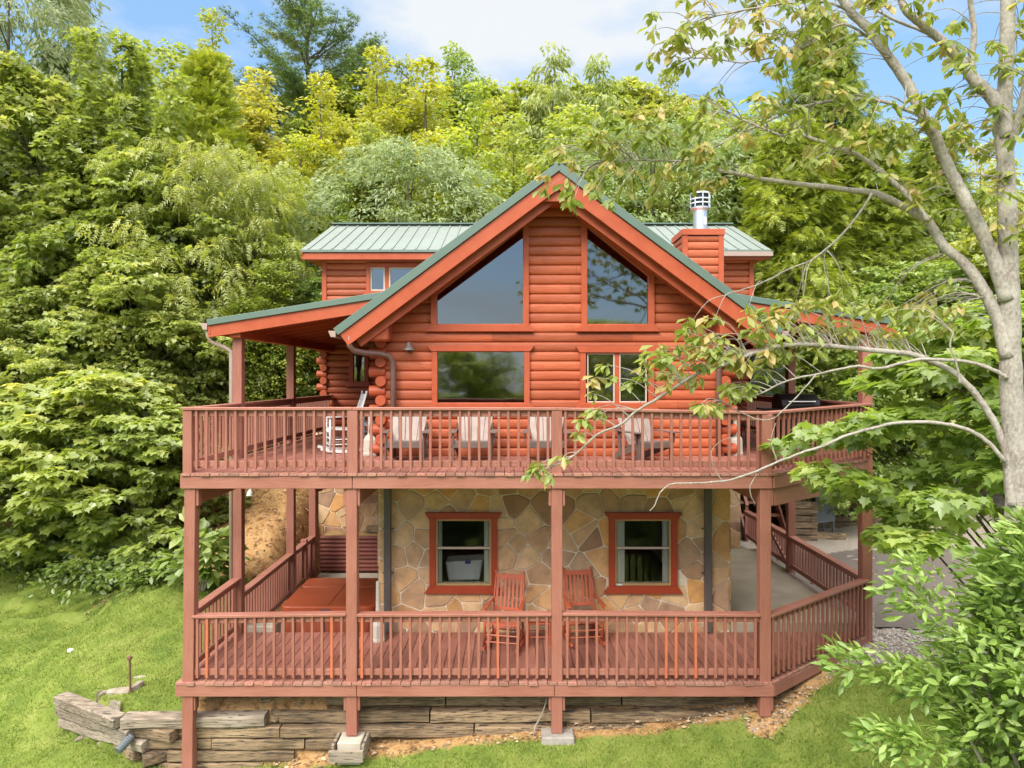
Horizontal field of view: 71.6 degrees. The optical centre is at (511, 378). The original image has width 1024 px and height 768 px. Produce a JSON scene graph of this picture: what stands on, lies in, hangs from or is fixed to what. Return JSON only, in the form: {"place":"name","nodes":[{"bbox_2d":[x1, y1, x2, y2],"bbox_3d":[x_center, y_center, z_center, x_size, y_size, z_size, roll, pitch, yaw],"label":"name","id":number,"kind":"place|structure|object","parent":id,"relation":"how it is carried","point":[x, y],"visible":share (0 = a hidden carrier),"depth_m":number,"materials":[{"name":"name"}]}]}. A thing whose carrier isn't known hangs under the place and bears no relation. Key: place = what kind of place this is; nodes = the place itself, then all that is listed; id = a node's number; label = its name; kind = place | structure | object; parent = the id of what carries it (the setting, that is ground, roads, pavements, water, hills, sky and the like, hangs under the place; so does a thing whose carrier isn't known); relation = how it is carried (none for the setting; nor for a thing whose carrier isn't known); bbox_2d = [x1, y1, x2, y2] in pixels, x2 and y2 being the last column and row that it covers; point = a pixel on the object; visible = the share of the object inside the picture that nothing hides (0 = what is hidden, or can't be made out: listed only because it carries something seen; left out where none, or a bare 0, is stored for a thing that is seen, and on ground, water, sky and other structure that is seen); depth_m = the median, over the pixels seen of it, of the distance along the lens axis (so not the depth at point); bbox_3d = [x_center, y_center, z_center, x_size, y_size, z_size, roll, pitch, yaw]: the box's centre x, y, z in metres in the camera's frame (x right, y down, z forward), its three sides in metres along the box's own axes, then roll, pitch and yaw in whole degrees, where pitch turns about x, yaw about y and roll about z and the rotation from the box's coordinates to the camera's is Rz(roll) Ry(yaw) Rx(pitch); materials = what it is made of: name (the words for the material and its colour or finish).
{"place":"outdoors","nodes":[
{"label":"outdoors","id":0,"kind":"place"},
{"bbox_2d":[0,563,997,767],"bbox_3d":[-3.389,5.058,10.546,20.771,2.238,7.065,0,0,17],"label":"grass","id":1,"kind":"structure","parent":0,"point":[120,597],"depth_m":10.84,"materials":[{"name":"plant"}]},
{"bbox_2d":[0,368,1004,767],"bbox_3d":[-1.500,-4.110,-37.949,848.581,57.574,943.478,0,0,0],"label":"ground","id":2,"kind":"structure","parent":0,"point":[270,526],"depth_m":10.60,"materials":[{"name":"plant"}]},
{"bbox_2d":[0,522,66,588],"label":"bank shrub","id":3,"kind":"object","parent":2,"relation":"on","point":[14,568],"visible":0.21,"depth_m":15.25,"materials":[{"name":"green plant"}]},
{"bbox_2d":[0,195,96,382],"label":"maple tree","id":4,"kind":"object","parent":2,"relation":"on","point":[5,232],"visible":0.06,"depth_m":19.87,"materials":[{"name":"green plant"}]},
{"bbox_2d":[0,5,120,250],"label":"tree","id":5,"kind":"object","parent":2,"relation":"on","point":[43,65],"visible":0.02,"depth_m":25.61,"materials":[{"name":"green plant"}]},
{"bbox_2d":[0,0,127,371],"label":"tree","id":6,"kind":"object","parent":2,"relation":"on","point":[59,14],"visible":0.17,"depth_m":24.20,"materials":[{"name":"green plant"}]},
{"bbox_2d":[0,387,140,567],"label":"maple tree","id":7,"kind":"object","parent":2,"relation":"on","point":[44,533],"visible":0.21,"depth_m":15.08,"materials":[{"name":"green plant"}]},
{"bbox_2d":[0,286,149,455],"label":"maple tree","id":8,"kind":"object","parent":2,"relation":"on","point":[37,294],"visible":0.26,"depth_m":17.75,"materials":[{"name":"green plant"}]},
{"bbox_2d":[24,541,142,604],"bbox_3d":[-8.884,4.003,15.113,2.406,1.226,2.222,0,0,-26],"label":"bank shrub","id":9,"kind":"object","parent":2,"relation":"on","point":[93,565],"visible":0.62,"depth_m":14.69,"materials":[{"name":"green plant"}]},
{"bbox_2d":[8,114,179,348],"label":"maple tree","id":10,"kind":"object","parent":2,"relation":"on","point":[64,152],"visible":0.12,"depth_m":19.82,"materials":[{"name":"green plant"}]},
{"bbox_2d":[0,25,206,351],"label":"maple tree","id":11,"kind":"object","parent":2,"relation":"on","point":[133,102],"visible":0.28,"depth_m":20.68,"materials":[{"name":"green plant"}]},
{"bbox_2d":[0,50,206,375],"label":"maple tree","id":12,"kind":"object","parent":2,"relation":"on","point":[53,90],"visible":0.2,"depth_m":20.10,"materials":[{"name":"green plant"}]},
{"bbox_2d":[0,364,228,567],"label":"maple tree","id":13,"kind":"object","parent":2,"relation":"on","point":[84,386],"visible":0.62,"depth_m":15.07,"materials":[{"name":"green plant"}]},
{"bbox_2d":[0,244,264,476],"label":"maple tree","id":14,"kind":"object","parent":2,"relation":"on","point":[101,265],"visible":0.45,"depth_m":17.72,"materials":[{"name":"green plant"}]},
{"bbox_2d":[0,142,265,429],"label":"maple tree","id":15,"kind":"object","parent":2,"relation":"on","point":[46,240],"visible":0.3,"depth_m":19.25,"materials":[{"name":"green plant"}]},
{"bbox_2d":[16,402,251,564],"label":"maple tree","id":16,"kind":"object","parent":2,"relation":"on","point":[152,487],"visible":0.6,"depth_m":14.88,"materials":[{"name":"green plant"}]},
{"bbox_2d":[86,538,183,603],"bbox_3d":[-7.447,3.795,14.585,2.253,1.058,2.213,0,0,-29],"label":"bank shrub","id":17,"kind":"object","parent":2,"relation":"on","point":[133,571],"visible":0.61,"depth_m":13.99,"materials":[{"name":"green plant"}]},
{"bbox_2d":[74,389,195,514],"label":"maple tree","id":18,"kind":"object","parent":2,"relation":"on","point":[186,402],"visible":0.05,"depth_m":16.84,"materials":[{"name":"green plant"}]},
{"bbox_2d":[33,131,315,423],"bbox_3d":[-9.463,-2.284,20.666,7.555,9.894,7.690,0,0,-10],"label":"willow tree","id":19,"kind":"object","parent":2,"relation":"on","point":[210,156],"visible":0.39,"depth_m":19.54,"materials":[{"name":"green plant"}]},
{"bbox_2d":[123,298,228,443],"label":"maple tree","id":20,"kind":"object","parent":2,"relation":"on","point":[203,362],"visible":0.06,"depth_m":19.39,"materials":[{"name":"green plant"}]},
{"bbox_2d":[150,506,251,591],"bbox_3d":[-5.967,3.289,13.685,1.797,1.662,1.656,0,0,-42],"label":"magnolia shrub","id":21,"kind":"object","parent":2,"relation":"on","point":[210,547],"visible":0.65,"depth_m":13.41,"materials":[{"name":"green plant"}]},
{"bbox_2d":[144,38,273,157],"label":"tree","id":22,"kind":"object","parent":2,"relation":"on","point":[162,53],"visible":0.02,"depth_m":29.68,"materials":[{"name":"green plant"}]},
{"bbox_2d":[160,44,264,288],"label":"conifer tree","id":23,"kind":"object","parent":2,"relation":"on","point":[210,90],"visible":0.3,"depth_m":24.43,"materials":[{"name":"green plant"}]},
{"bbox_2d":[160,7,278,191],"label":"tree","id":24,"kind":"object","parent":2,"relation":"on","point":[210,16],"visible":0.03,"depth_m":30.82,"materials":[{"name":"green plant"}]},
{"bbox_2d":[135,153,332,403],"bbox_3d":[-8.155,-2.437,22.247,6.871,8.840,6.750,0,0,-12],"label":"sumac tree","id":25,"kind":"object","parent":2,"relation":"on","point":[294,249],"visible":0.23,"depth_m":20.97,"materials":[{"name":"green plant"}]},
{"bbox_2d":[186,66,325,199],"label":"tree","id":26,"kind":"object","parent":2,"relation":"on","point":[260,117],"visible":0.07,"depth_m":29.30,"materials":[{"name":"green plant"}]},
{"bbox_2d":[216,233,320,446],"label":"sapling","id":27,"kind":"object","parent":2,"relation":"on","point":[269,299],"visible":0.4,"depth_m":19.39,"materials":[{"name":"green plant"}]},
{"bbox_2d":[254,276,321,397],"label":"tree","id":28,"kind":"object","parent":2,"relation":"on","point":[314,288],"visible":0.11,"depth_m":20.21,"materials":[{"name":"green plant"}]},
{"bbox_2d":[239,131,357,289],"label":"tree","id":29,"kind":"object","parent":2,"relation":"on","point":[302,145],"visible":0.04,"depth_m":25.37,"materials":[{"name":"green plant"}]},
{"bbox_2d":[217,0,394,138],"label":"pine tree","id":30,"kind":"object","parent":2,"relation":"on","point":[287,75],"visible":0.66,"depth_m":40.04,"materials":[{"name":"green plant"}]},
{"bbox_2d":[263,70,377,238],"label":"tree","id":31,"kind":"object","parent":2,"relation":"on","point":[324,141],"visible":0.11,"depth_m":27.59,"materials":[{"name":"green plant"}]},
{"bbox_2d":[294,182,360,280],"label":"tree","id":32,"kind":"object","parent":2,"relation":"on","point":[334,219],"visible":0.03,"depth_m":24.53,"materials":[{"name":"green plant"}]},
{"bbox_2d":[266,72,427,151],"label":"tree","id":33,"kind":"object","parent":2,"relation":"on","point":[349,92],"visible":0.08,"depth_m":39.33,"materials":[{"name":"green plant"}]},
{"bbox_2d":[328,732,373,764],"bbox_3d":[-2.285,5.230,10.140,0.530,0.360,0.560,0,0,0],"label":"boxed footing","id":34,"kind":"object","parent":2,"relation":"on","point":[348,750],"visible":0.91,"depth_m":9.95,"materials":[{"name":"concrete"}]},
{"bbox_2d":[289,119,445,262],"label":"tree","id":35,"kind":"object","parent":2,"relation":"on","point":[420,211],"visible":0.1,"depth_m":26.66,"materials":[{"name":"green plant"}]},
{"bbox_2d":[323,42,432,204],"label":"poplar tree","id":36,"kind":"object","parent":2,"relation":"on","point":[375,111],"visible":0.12,"depth_m":32.52,"materials":[{"name":"yellow plant"}]},
{"bbox_2d":[312,77,458,138],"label":"tree","id":37,"kind":"object","parent":2,"relation":"on","point":[363,96],"visible":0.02,"depth_m":39.42,"materials":[{"name":"green plant"}]},
{"bbox_2d":[278,134,512,370],"bbox_3d":[-3.443,-2.735,25.941,10.856,11.640,10.300,0,0,-31],"label":"tree","id":38,"kind":"object","parent":2,"relation":"on","point":[457,178],"visible":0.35,"depth_m":23.93,"materials":[{"name":"green plant"}]},
{"bbox_2d":[53,692,744,767],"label":"timber retaining wall","id":39,"kind":"structure","parent":2,"relation":"on","point":[236,738],"depth_m":10.35,"materials":[{"name":"wood"}]},
{"bbox_2d":[349,54,452,144],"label":"poplar tree","id":40,"kind":"object","parent":2,"relation":"on","point":[399,63],"visible":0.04,"depth_m":33.78,"materials":[{"name":"green plant"}]},
{"bbox_2d":[345,55,520,220],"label":"poplar tree","id":41,"kind":"object","parent":2,"relation":"on","point":[434,86],"visible":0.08,"depth_m":31.77,"materials":[{"name":"yellow plant"}]},
{"bbox_2d":[382,124,517,222],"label":"tree","id":42,"kind":"object","parent":2,"relation":"on","point":[458,138],"visible":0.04,"depth_m":26.80,"materials":[{"name":"green plant"}]},
{"bbox_2d":[405,81,527,222],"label":"tree","id":43,"kind":"object","parent":2,"relation":"on","point":[478,110],"visible":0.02,"depth_m":30.79,"materials":[{"name":"green plant"}]},
{"bbox_2d":[432,40,525,166],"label":"tree","id":44,"kind":"object","parent":2,"relation":"on","point":[454,63],"visible":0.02,"depth_m":39.25,"materials":[{"name":"green plant"}]},
{"bbox_2d":[424,75,541,161],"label":"tree","id":45,"kind":"object","parent":2,"relation":"on","point":[492,87],"visible":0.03,"depth_m":39.60,"materials":[{"name":"green plant"}]},
{"bbox_2d":[474,97,508,191],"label":"tree","id":46,"kind":"object","parent":2,"relation":"on","point":[492,110],"visible":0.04,"depth_m":35.89,"materials":[{"name":"green plant"}]},
{"bbox_2d":[434,112,550,222],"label":"tree","id":47,"kind":"object","parent":2,"relation":"on","point":[508,125],"visible":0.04,"depth_m":27.15,"materials":[{"name":"green plant"}]},
{"bbox_2d":[432,77,558,151],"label":"tree","id":48,"kind":"object","parent":2,"relation":"on","point":[524,89],"visible":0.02,"depth_m":40.72,"materials":[{"name":"green plant"}]},
{"bbox_2d":[84,489,931,767],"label":"dead leaves","id":49,"kind":"object","parent":2,"relation":"on","point":[575,723],"visible":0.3,"depth_m":10.25,"materials":[{"name":"brown plant"}]},
{"bbox_2d":[175,338,872,767],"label":"deck","id":50,"kind":"structure","parent":2,"relation":"on","point":[225,654],"depth_m":10.15,"materials":[{"name":"paint"}]},
{"bbox_2d":[282,578,377,632],"bbox_3d":[-3.175,4.281,13.030,1.630,0.768,1.840,0,0,0],"label":"hot tub","id":51,"kind":"object","parent":50,"relation":"on","point":[320,594],"visible":0.45,"depth_m":12.57,"materials":[{"name":"plastic"}]},
{"bbox_2d":[320,535,378,571],"bbox_3d":[-3.475,4.232,17.199,2.310,0.875,0.122,0,0,0],"label":"privacy screen","id":52,"kind":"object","parent":50,"relation":"on","point":[332,553],"depth_m":17.16,"materials":[{"name":"wood"}]},
{"bbox_2d":[481,569,525,652],"bbox_3d":[-0.104,3.741,11.460,0.640,1.113,0.893,0,0,11],"label":"rocking chair","id":53,"kind":"object","parent":50,"relation":"on","point":[514,577],"visible":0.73,"depth_m":11.68,"materials":[{"name":"wood"}]},
{"bbox_2d":[562,566,606,646],"bbox_3d":[1.156,3.741,11.700,0.640,1.113,0.893,0,0,-7],"label":"rocking chair","id":54,"kind":"object","parent":50,"relation":"on","point":[567,604],"visible":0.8,"depth_m":11.93,"materials":[{"name":"wood"}]},
{"bbox_2d":[201,162,898,655],"bbox_3d":[0.947,0.110,18.285,12.478,9.400,13.230,0,0,0],"label":"log cabin","id":55,"kind":"object","parent":2,"relation":"on","point":[523,298],"visible":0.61,"depth_m":12.36,"materials":[{"name":"red wood"}]},
{"bbox_2d":[345,350,371,386],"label":"window","id":56,"kind":"structure","parent":55,"relation":"in","point":[358,364],"depth_m":18.22,"materials":[{"name":"red glass"}]},
{"bbox_2d":[363,263,420,294],"bbox_3d":[-3.017,-2.553,18.265,1.628,0.832,0.130,0,0,0],"label":"window","id":57,"kind":"structure","parent":55,"relation":"in","point":[377,279],"depth_m":18.26,"materials":[{"name":"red glass"}]},
{"bbox_2d":[424,512,501,593],"bbox_3d":[-0.826,2.960,12.144,1.328,1.372,0.188,0,0,0],"label":"window","id":58,"kind":"structure","parent":55,"relation":"in","point":[435,518],"depth_m":12.06,"materials":[{"name":"brown wood"}]},
{"bbox_2d":[446,554,483,581],"bbox_3d":[-0.860,3.745,12.955,0.673,1.010,0.490,0,0,0],"label":"storage bin","id":59,"kind":"object","parent":55,"relation":"in","point":[463,568],"visible":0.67,"depth_m":12.75,"materials":[{"name":"white plastic"}]},
{"bbox_2d":[426,223,533,331],"bbox_3d":[-0.559,-1.836,12.365,1.882,2.027,0.130,0,0,0],"label":"window","id":60,"kind":"structure","parent":55,"relation":"in","point":[492,295],"depth_m":12.39,"materials":[{"name":"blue glass"}]},
{"bbox_2d":[428,346,533,406],"bbox_3d":[-0.542,-0.023,12.365,1.873,1.107,0.130,0,0,0],"label":"window","id":61,"kind":"structure","parent":55,"relation":"in","point":[462,376],"depth_m":12.39,"materials":[{"name":"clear glass"}]},
{"bbox_2d":[180,395,871,505],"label":"deck","id":62,"kind":"structure","parent":55,"relation":"attached to","point":[303,462],"depth_m":10.11,"materials":[{"name":"paint"}]},
{"bbox_2d":[317,390,367,452],"bbox_3d":[-3.078,0.771,13.015,0.893,1.113,0.640,0,0,-21],"label":"rocking chair","id":63,"kind":"object","parent":62,"relation":"on","point":[361,402],"visible":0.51,"depth_m":12.91,"materials":[{"name":"white paint"}]},
{"bbox_2d":[379,417,428,460],"bbox_3d":[-1.733,0.960,11.747,0.800,0.799,0.935,0,0,-2],"label":"adirondack chair","id":64,"kind":"object","parent":62,"relation":"on","point":[415,435],"visible":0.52,"depth_m":11.87,"materials":[{"name":"beige wood"}]},
{"bbox_2d":[447,417,496,460],"bbox_3d":[-0.633,0.960,11.747,0.800,0.799,0.935,0,0,1],"label":"adirondack chair","id":65,"kind":"object","parent":62,"relation":"on","point":[474,436],"visible":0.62,"depth_m":11.89,"materials":[{"name":"beige wood"}]},
{"bbox_2d":[522,417,571,456],"bbox_3d":[0.571,0.960,11.747,0.800,0.799,0.935,0,0,2],"label":"adirondack chair","id":66,"kind":"object","parent":62,"relation":"on","point":[542,429],"visible":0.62,"depth_m":11.90,"materials":[{"name":"beige wood"}]},
{"bbox_2d":[615,418,678,460],"bbox_3d":[2.154,0.960,11.686,0.800,0.799,0.935,0,0,-21],"label":"adirondack chair","id":67,"kind":"object","parent":62,"relation":"on","point":[637,441],"visible":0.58,"depth_m":11.73,"materials":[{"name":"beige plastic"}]},
{"bbox_2d":[756,393,820,449],"bbox_3d":[5.350,0.796,13.378,1.360,1.048,0.583,0,0,0],"label":"barbecue grill","id":68,"kind":"object","parent":62,"relation":"on","point":[781,401],"visible":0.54,"depth_m":13.18,"materials":[{"name":"black metal"}]},
{"bbox_2d":[576,221,658,331],"bbox_3d":[1.838,-1.837,12.365,1.447,2.030,0.130,0,0,0],"label":"window","id":69,"kind":"structure","parent":55,"relation":"in","point":[617,295],"depth_m":12.39,"materials":[{"name":"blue glass"}]},
{"bbox_2d":[576,347,658,408],"bbox_3d":[1.826,-0.012,12.365,1.459,1.094,0.130,0,0,0],"label":"window","id":70,"kind":"structure","parent":55,"relation":"in","point":[624,357],"depth_m":12.36,"materials":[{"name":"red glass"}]},
{"bbox_2d":[604,512,682,593],"bbox_3d":[2.233,2.960,12.144,1.339,1.372,0.188,0,0,0],"label":"window","id":71,"kind":"structure","parent":55,"relation":"in","point":[617,520],"depth_m":12.07,"materials":[{"name":"brown wood"}]},
{"bbox_2d":[749,348,785,395],"bbox_3d":[6.644,-0.165,18.273,1.084,1.645,0.115,0,0,0],"label":"window","id":72,"kind":"structure","parent":55,"relation":"in","point":[781,388],"depth_m":18.29,"materials":[{"name":"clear glass"}]},
{"bbox_2d":[479,40,625,194],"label":"tree","id":73,"kind":"object","parent":2,"relation":"on","point":[534,118],"visible":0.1,"depth_m":35.15,"materials":[{"name":"green plant"}]},
{"bbox_2d":[541,728,574,744],"bbox_3d":[0.645,5.211,10.191,0.489,0.318,0.515,0,0,0],"label":"concrete footing","id":74,"kind":"object","parent":2,"relation":"on","point":[563,738],"visible":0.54,"depth_m":10.01,"materials":[{"name":"concrete"}]},
{"bbox_2d":[534,100,649,222],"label":"tree","id":75,"kind":"object","parent":2,"relation":"on","point":[563,130],"visible":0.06,"depth_m":29.94,"materials":[{"name":"green plant"}]},
{"bbox_2d":[535,52,677,206],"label":"tree","id":76,"kind":"object","parent":2,"relation":"on","point":[592,68],"visible":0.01,"depth_m":34.63,"materials":[{"name":"green plant"}]},
{"bbox_2d":[508,75,717,177],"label":"tree","id":77,"kind":"object","parent":2,"relation":"on","point":[626,80],"visible":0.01,"depth_m":41.26,"materials":[{"name":"green plant"}]},
{"bbox_2d":[602,80,720,169],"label":"tree","id":78,"kind":"object","parent":2,"relation":"on","point":[641,90],"visible":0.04,"depth_m":40.75,"materials":[{"name":"green plant"}]},
{"bbox_2d":[557,111,782,236],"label":"tree","id":79,"kind":"object","parent":2,"relation":"on","point":[683,205],"visible":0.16,"depth_m":25.92,"materials":[{"name":"green plant"}]},
{"bbox_2d":[644,68,700,222],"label":"tree","id":80,"kind":"object","parent":2,"relation":"on","point":[681,112],"visible":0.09,"depth_m":32.71,"materials":[{"name":"green plant"}]},
{"bbox_2d":[667,97,744,202],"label":"tree","id":81,"kind":"object","parent":2,"relation":"on","point":[723,103],"visible":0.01,"depth_m":33.83,"materials":[{"name":"green plant"}]},
{"bbox_2d":[644,111,784,259],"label":"tree","id":82,"kind":"object","parent":2,"relation":"on","point":[701,122],"visible":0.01,"depth_m":30.64,"materials":[{"name":"green plant"}]},
{"bbox_2d":[691,136,809,297],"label":"hemlock tree","id":83,"kind":"object","parent":2,"relation":"on","point":[736,194],"visible":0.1,"depth_m":26.34,"materials":[{"name":"green plant"}]},
{"bbox_2d":[735,94,784,143],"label":"tree","id":84,"kind":"object","parent":2,"relation":"on","point":[746,117],"visible":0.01,"depth_m":35.68,"materials":[{"name":"green plant"}]},
{"bbox_2d":[740,431,785,541],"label":"wooden stairs","id":85,"kind":"structure","parent":2,"relation":"on","point":[778,514],"depth_m":19.11,"materials":[{"name":"paint"}]},
{"bbox_2d":[521,0,1023,752],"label":"foreground tree","id":86,"kind":"object","parent":2,"relation":"on","point":[1003,258],"visible":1,"depth_m":6.64,"materials":[{"name":"green plant"}]},
{"bbox_2d":[771,499,817,540],"bbox_3d":[7.781,3.791,19.944,0.626,1.054,2.311,0,0,0],"label":"timber crib","id":87,"kind":"object","parent":2,"relation":"on","point":[806,518],"visible":0.47,"depth_m":18.80,"materials":[{"name":"wood"}]},
{"bbox_2d":[809,497,834,532],"bbox_3d":[8.285,3.668,19.665,1.052,1.223,0.770,0,0,0],"label":"utility box","id":88,"kind":"object","parent":2,"relation":"on","point":[824,516],"visible":0.3,"depth_m":19.32,"materials":[{"name":"grey paint"}]},
{"bbox_2d":[735,112,946,507],"bbox_3d":[9.180,-2.074,22.606,8.548,12.536,8.686,0,0,25],"label":"hemlock tree","id":89,"kind":"object","parent":2,"relation":"on","point":[774,206],"visible":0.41,"depth_m":21.55,"materials":[{"name":"green plant"}]},
{"bbox_2d":[748,293,936,521],"bbox_3d":[9.045,1.101,20.882,6.079,7.221,6.488,0,0,-20],"label":"maple tree","id":90,"kind":"object","parent":2,"relation":"on","point":[880,470],"visible":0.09,"depth_m":19.44,"materials":[{"name":"green plant"}]},
{"bbox_2d":[685,628,1000,731],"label":"gravel","id":91,"kind":"structure","parent":2,"relation":"on","point":[911,636],"depth_m":11.73,"materials":[{"name":"gravel"}]},
{"bbox_2d":[761,7,936,406],"bbox_3d":[10.954,-4.926,25.333,7.896,15.956,7.771,0,0,27],"label":"hemlock tree","id":92,"kind":"object","parent":2,"relation":"on","point":[849,120],"visible":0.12,"depth_m":24.28,"materials":[{"name":"green plant"}]},
{"bbox_2d":[818,488,881,527],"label":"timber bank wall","id":93,"kind":"structure","parent":2,"relation":"on","point":[843,521],"depth_m":20.55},
{"bbox_2d":[793,129,960,460],"bbox_3d":[11.372,-2.445,23.264,8.162,11.426,8.294,0,0,0],"label":"hemlock tree","id":94,"kind":"object","parent":2,"relation":"on","point":[904,231],"visible":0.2,"depth_m":22.47,"materials":[{"name":"green plant"}]},
{"bbox_2d":[759,290,1023,587],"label":"maple tree","id":95,"kind":"object","parent":2,"relation":"on","point":[912,513],"visible":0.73,"depth_m":8.59,"materials":[{"name":"green plant"}]},
{"bbox_2d":[796,260,1001,483],"bbox_3d":[11.954,0.138,21.692,7.610,7.397,8.123,0,0,23],"label":"maple tree","id":96,"kind":"object","parent":2,"relation":"on","point":[932,273],"visible":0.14,"depth_m":20.31,"materials":[{"name":"green plant"}]},
{"bbox_2d":[811,502,1023,767],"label":"broadleaf shrub","id":97,"kind":"object","parent":2,"relation":"on","point":[989,596],"visible":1,"depth_m":5.53,"materials":[{"name":"green plant"}]},
{"bbox_2d":[880,131,985,380],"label":"hemlock tree","id":98,"kind":"object","parent":2,"relation":"on","point":[949,201],"visible":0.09,"depth_m":25.34,"materials":[{"name":"green plant"}]},
{"bbox_2d":[898,202,1023,459],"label":"tree","id":99,"kind":"object","parent":2,"relation":"on","point":[968,248],"visible":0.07,"depth_m":20.36,"materials":[{"name":"green plant"}]},
{"bbox_2d":[936,142,1023,230],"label":"tree","id":100,"kind":"object","parent":2,"relation":"on","point":[981,169],"visible":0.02,"depth_m":35.87,"materials":[{"name":"green plant"}]},
{"bbox_2d":[0,0,1023,231],"label":"sky","id":101,"kind":"structure","parent":0,"point":[504,38],"materials":[{"name":"blue"}]},
{"bbox_2d":[730,549,855,632],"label":"patio","id":102,"kind":"structure","parent":0,"point":[787,588],"depth_m":13.95,"materials":[{"name":"concrete"}]},
{"bbox_2d":[771,547,1003,628],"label":"driveway","id":103,"kind":"structure","parent":0,"point":[905,621],"depth_m":14.99,"materials":[{"name":"concrete"}]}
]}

